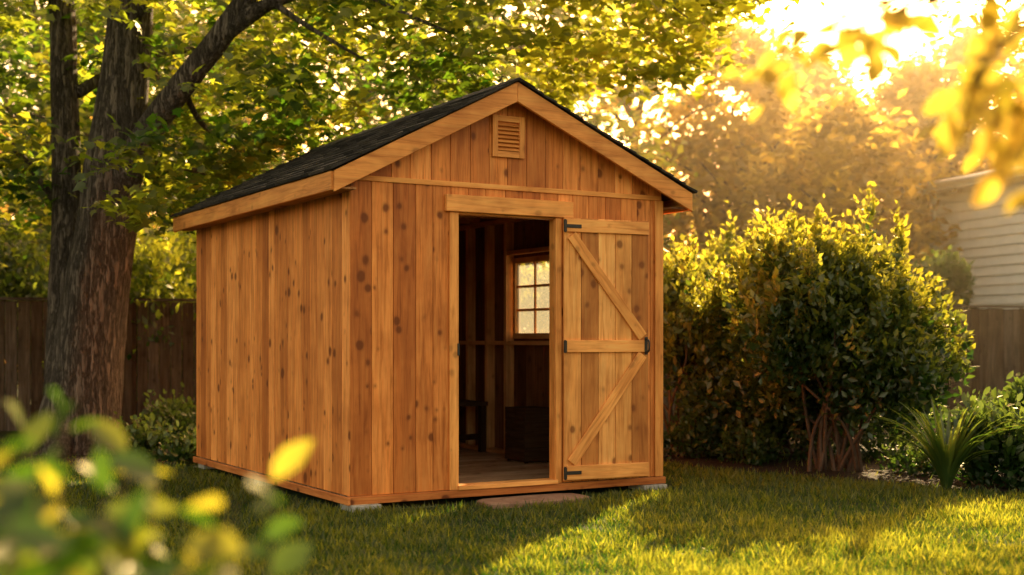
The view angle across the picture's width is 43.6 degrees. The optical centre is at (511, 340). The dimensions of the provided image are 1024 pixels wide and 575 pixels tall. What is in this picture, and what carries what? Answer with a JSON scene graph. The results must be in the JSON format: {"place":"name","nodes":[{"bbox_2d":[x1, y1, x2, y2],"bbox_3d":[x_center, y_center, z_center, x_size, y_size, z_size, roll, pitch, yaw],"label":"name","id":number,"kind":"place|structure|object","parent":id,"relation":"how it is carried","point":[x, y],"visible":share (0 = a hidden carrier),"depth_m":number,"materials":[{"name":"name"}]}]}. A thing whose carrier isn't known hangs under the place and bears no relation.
{"place":"outdoors","nodes":[
{"label":"outdoors","id":0,"kind":"place"},
{"bbox_2d":[0,436,190,466],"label":"soil ground","id":1,"kind":"structure","parent":0,"point":[19,458],"depth_m":13.08,"materials":[{"name":"brown soil"}]},
{"bbox_2d":[107,400,176,458],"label":"ground plant","id":2,"kind":"object","parent":1,"relation":"on","point":[145,441],"visible":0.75,"depth_m":12.73,"materials":[{"name":"green plant"}]},
{"bbox_2d":[141,382,195,445],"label":"ground plant","id":3,"kind":"object","parent":1,"relation":"on","point":[171,411],"visible":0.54,"depth_m":14.77,"materials":[{"name":"green plant"}]},
{"bbox_2d":[156,417,199,464],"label":"ground plant","id":4,"kind":"object","parent":1,"relation":"on","point":[185,451],"visible":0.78,"depth_m":12.51,"materials":[{"name":"green plant"}]},
{"bbox_2d":[0,0,824,456],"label":"maple tree","id":5,"kind":"object","parent":1,"relation":"on","point":[98,202],"visible":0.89,"depth_m":13.69,"materials":[{"name":"green plant"}]},
{"bbox_2d":[0,382,1023,574],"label":"ground","id":6,"kind":"structure","parent":0,"point":[293,493],"depth_m":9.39,"materials":[{"name":"green plant"}]},
{"bbox_2d":[0,197,50,420],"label":"shrub","id":7,"kind":"object","parent":6,"relation":"on","point":[14,282],"visible":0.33,"depth_m":18.47,"materials":[{"name":"green plant"}]},
{"bbox_2d":[11,546,52,565],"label":"foreground shrub","id":8,"kind":"object","parent":6,"relation":"on","point":[16,549],"visible":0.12,"depth_m":2.04,"materials":[{"name":"green plant"}]},
{"bbox_2d":[0,388,173,574],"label":"foreground shrub","id":9,"kind":"object","parent":6,"relation":"on","point":[109,435],"visible":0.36,"depth_m":2.31,"materials":[{"name":"green plant"}]},
{"bbox_2d":[30,198,195,372],"bbox_3d":[-5.326,-0.618,18.499,3.431,3.752,3.566,0,0,24],"label":"shrub","id":10,"kind":"object","parent":6,"relation":"on","point":[164,269],"visible":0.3,"depth_m":17.38,"materials":[{"name":"green plant"}]},
{"bbox_2d":[0,0,277,398],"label":"background tree","id":11,"kind":"object","parent":6,"relation":"on","point":[24,66],"visible":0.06,"depth_m":25.45,"materials":[{"name":"green plant"}]},
{"bbox_2d":[0,438,282,574],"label":"foreground shrub","id":12,"kind":"object","parent":6,"relation":"on","point":[21,526],"visible":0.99,"depth_m":1.81,"materials":[{"name":"green plant"}]},
{"bbox_2d":[0,0,365,385],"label":"background tree","id":13,"kind":"object","parent":6,"relation":"on","point":[202,28],"visible":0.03,"depth_m":23.44,"materials":[{"name":"green plant"}]},
{"bbox_2d":[62,439,313,574],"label":"foreground shrub","id":14,"kind":"object","parent":6,"relation":"on","point":[287,558],"visible":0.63,"depth_m":2.21,"materials":[{"name":"green plant"}]},
{"bbox_2d":[150,0,570,297],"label":"background tree","id":15,"kind":"object","parent":6,"relation":"on","point":[366,67],"visible":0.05,"depth_m":27.39,"materials":[{"name":"green plant"}]},
{"bbox_2d":[170,77,697,511],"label":"garden shed","id":16,"kind":"structure","parent":6,"relation":"on","point":[358,308],"depth_m":9.96,"materials":[{"name":"brown wood"}]},
{"bbox_2d":[459,399,487,451],"bbox_3d":[-0.706,0.855,12.921,0.596,0.500,0.840,0,0,-30],"label":"workbench","id":17,"kind":"object","parent":16,"relation":"on","point":[480,436],"visible":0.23,"depth_m":12.69,"materials":[{"name":"brown wood"}]},
{"bbox_2d":[505,406,548,463],"bbox_3d":[0.156,0.857,11.711,0.300,0.497,0.360,0,0,-30],"label":"wooden crate","id":18,"kind":"object","parent":16,"relation":"on","point":[526,434],"visible":0.81,"depth_m":11.57,"materials":[{"name":"brown wood"}]},
{"bbox_2d":[512,255,548,338],"bbox_3d":[0.263,-0.410,12.075,0.115,0.780,0.900,0,0,-30],"label":"window","id":19,"kind":"structure","parent":16,"relation":"in","point":[516,262],"depth_m":12.33,"materials":[{"name":"brown wood"}]},
{"bbox_2d":[563,218,649,480],"bbox_3d":[0.753,0.067,10.046,0.772,2.045,0.100,0,0,-25],"label":"door","id":20,"kind":"structure","parent":16,"relation":"in","point":[606,343],"depth_m":10.06,"materials":[{"name":"brown wood"}]},
{"bbox_2d":[0,63,977,371],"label":"distant wood","id":21,"kind":"object","parent":6,"relation":"on","point":[278,151],"depth_m":46.55,"materials":[{"name":"plant"}]},
{"bbox_2d":[0,297,1023,431],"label":"wooden fence","id":22,"kind":"object","parent":6,"relation":"on","point":[998,352],"visible":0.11,"depth_m":16.93,"materials":[{"name":"brown wood"}]},
{"bbox_2d":[362,0,697,290],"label":"background tree","id":23,"kind":"object","parent":6,"relation":"on","point":[596,119],"visible":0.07,"depth_m":26.81,"materials":[{"name":"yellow plant"}]},
{"bbox_2d":[477,493,588,508],"bbox_3d":[0.164,1.200,9.524,0.876,0.060,0.350,0,0,-30],"label":"stepping stone","id":24,"kind":"object","parent":6,"relation":"on","point":[511,501],"visible":0.63,"depth_m":9.43,"materials":[{"name":"grey stone"}]},
{"bbox_2d":[532,3,775,276],"bbox_3d":[3.005,-4.305,32.448,7.956,11.274,7.701,0,0,0],"label":"background tree","id":25,"kind":"object","parent":6,"relation":"on","point":[704,155],"visible":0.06,"depth_m":30.30,"materials":[{"name":"yellow plant"}]},
{"bbox_2d":[627,1,873,271],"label":"background tree","id":26,"kind":"object","parent":6,"relation":"on","point":[776,115],"visible":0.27,"depth_m":29.88,"materials":[{"name":"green plant"}]},
{"bbox_2d":[663,29,924,248],"bbox_3d":[7.858,-3.627,35.788,8.462,9.885,7.912,0,0,43],"label":"background tree","id":27,"kind":"object","parent":6,"relation":"on","point":[817,90],"visible":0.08,"depth_m":35.25,"materials":[{"name":"yellow plant"}]},
{"bbox_2d":[698,74,963,273],"bbox_3d":[6.780,-2.068,26.735,6.666,6.787,6.106,0,0,44],"label":"background tree","id":28,"kind":"object","parent":6,"relation":"on","point":[845,136],"visible":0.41,"depth_m":25.83,"materials":[{"name":"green plant"}]},
{"bbox_2d":[720,0,1023,214],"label":"overhanging tree","id":29,"kind":"object","parent":6,"relation":"on","point":[983,83],"visible":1,"depth_m":2.62,"materials":[{"name":"yellow plant"}]},
{"bbox_2d":[807,39,1017,250],"bbox_3d":[9.665,-2.888,31.401,7.504,8.422,7.452,0,0,0],"label":"background tree","id":30,"kind":"object","parent":6,"relation":"on","point":[922,83],"visible":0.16,"depth_m":30.20,"materials":[{"name":"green plant"}]},
{"bbox_2d":[899,245,975,307],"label":"shrub","id":31,"kind":"object","parent":6,"relation":"on","point":[955,273],"visible":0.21,"depth_m":21.10,"materials":[{"name":"green plant"}]},
{"bbox_2d":[873,10,1023,248],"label":"background tree","id":32,"kind":"object","parent":6,"relation":"on","point":[955,47],"visible":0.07,"depth_m":34.57,"materials":[{"name":"yellow plant"}]},
{"bbox_2d":[890,0,1023,98],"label":"ash tree","id":33,"kind":"object","parent":6,"relation":"on","point":[975,19],"visible":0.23,"depth_m":17.82,"materials":[{"name":"plant"}]},
{"bbox_2d":[1,0,1023,269],"label":"sky","id":34,"kind":"structure","parent":0,"point":[810,14],"materials":[{"name":"white"}]},
{"bbox_2d":[663,421,1023,492],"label":"mulch bed ground","id":35,"kind":"structure","parent":0,"point":[873,474],"depth_m":11.96,"materials":[{"name":"brown soil"}]},
{"bbox_2d":[674,384,720,440],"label":"ground plant","id":36,"kind":"object","parent":35,"relation":"on","point":[675,401],"visible":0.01,"depth_m":14.58,"materials":[{"name":"green plant"}]},
{"bbox_2d":[663,409,735,458],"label":"ground plant","id":37,"kind":"object","parent":35,"relation":"on","point":[682,439],"visible":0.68,"depth_m":13.04,"materials":[{"name":"green plant"}]},
{"bbox_2d":[691,201,748,284],"bbox_3d":[3.123,-0.279,15.983,2.261,3.061,2.397,0,0,0],"label":"shrub","id":38,"kind":"object","parent":35,"relation":"on","point":[721,248],"visible":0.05,"depth_m":16.33,"materials":[{"name":"green plant"}]},
{"bbox_2d":[663,229,783,460],"bbox_3d":[1.899,0.031,13.591,2.466,2.443,2.334,0,0,0],"label":"shrub","id":39,"kind":"object","parent":35,"relation":"on","point":[689,340],"visible":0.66,"depth_m":13.00,"materials":[{"name":"green plant"}]},
{"bbox_2d":[714,410,786,465],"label":"ground plant","id":40,"kind":"object","parent":35,"relation":"on","point":[748,446],"visible":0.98,"depth_m":12.48,"materials":[{"name":"green plant"}]},
{"bbox_2d":[694,363,837,451],"bbox_3d":[2.859,0.214,13.872,1.774,2.082,1.585,0,0,0],"label":"shrub","id":41,"kind":"object","parent":35,"relation":"on","point":[787,444],"depth_m":13.70,"materials":[{"name":"green plant"}]},
{"bbox_2d":[732,408,857,460],"bbox_3d":[3.019,0.860,13.253,1.196,0.776,1.195,0,0,-45],"label":"ground plant","id":42,"kind":"object","parent":35,"relation":"on","point":[795,453],"visible":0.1,"depth_m":13.14,"materials":[{"name":"green plant"}]},
{"bbox_2d":[707,181,979,471],"bbox_3d":[3.098,-0.094,11.913,2.417,2.693,2.512,0,0,0],"label":"shrub","id":43,"kind":"object","parent":35,"relation":"on","point":[830,329],"visible":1,"depth_m":11.34,"materials":[{"name":"green plant"}]},
{"bbox_2d":[847,412,896,443],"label":"shrub","id":44,"kind":"object","parent":35,"relation":"on","point":[861,441],"depth_m":14.90,"materials":[{"name":"green plant"}]},
{"bbox_2d":[848,397,958,460],"bbox_3d":[3.973,0.876,12.975,1.205,0.743,0.973,0,0,0],"label":"ground plant","id":45,"kind":"object","parent":35,"relation":"on","point":[878,442],"visible":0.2,"depth_m":12.86,"materials":[{"name":"green plant"}]},
{"bbox_2d":[876,433,937,476],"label":"ground plant","id":46,"kind":"object","parent":35,"relation":"on","point":[917,461],"visible":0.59,"depth_m":11.63,"materials":[{"name":"green plant"}]},
{"bbox_2d":[874,394,1023,488],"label":"strappy plant","id":47,"kind":"object","parent":35,"relation":"on","point":[948,455],"visible":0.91,"depth_m":10.35,"materials":[{"name":"green plant"}]},
{"bbox_2d":[916,385,1021,471],"bbox_3d":[4.262,0.787,11.585,1.156,0.913,0.893,0,0,0],"label":"leafy plant","id":48,"kind":"object","parent":35,"relation":"on","point":[957,409],"visible":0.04,"depth_m":11.62,"materials":[{"name":"green plant"}]},
{"bbox_2d":[953,371,1023,489],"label":"leafy plant","id":49,"kind":"object","parent":35,"relation":"on","point":[1008,447],"visible":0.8,"depth_m":10.47,"materials":[{"name":"green plant"}]},
{"bbox_2d":[997,372,1023,423],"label":"leafy plant","id":50,"kind":"object","parent":35,"relation":"on","point":[1016,387],"visible":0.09,"depth_m":11.35,"materials":[{"name":"green plant"}]},
{"bbox_2d":[900,167,1023,308],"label":"neighbouring house","id":51,"kind":"structure","parent":0,"point":[989,238],"depth_m":25.19,"materials":[{"name":"paint"}]}
]}

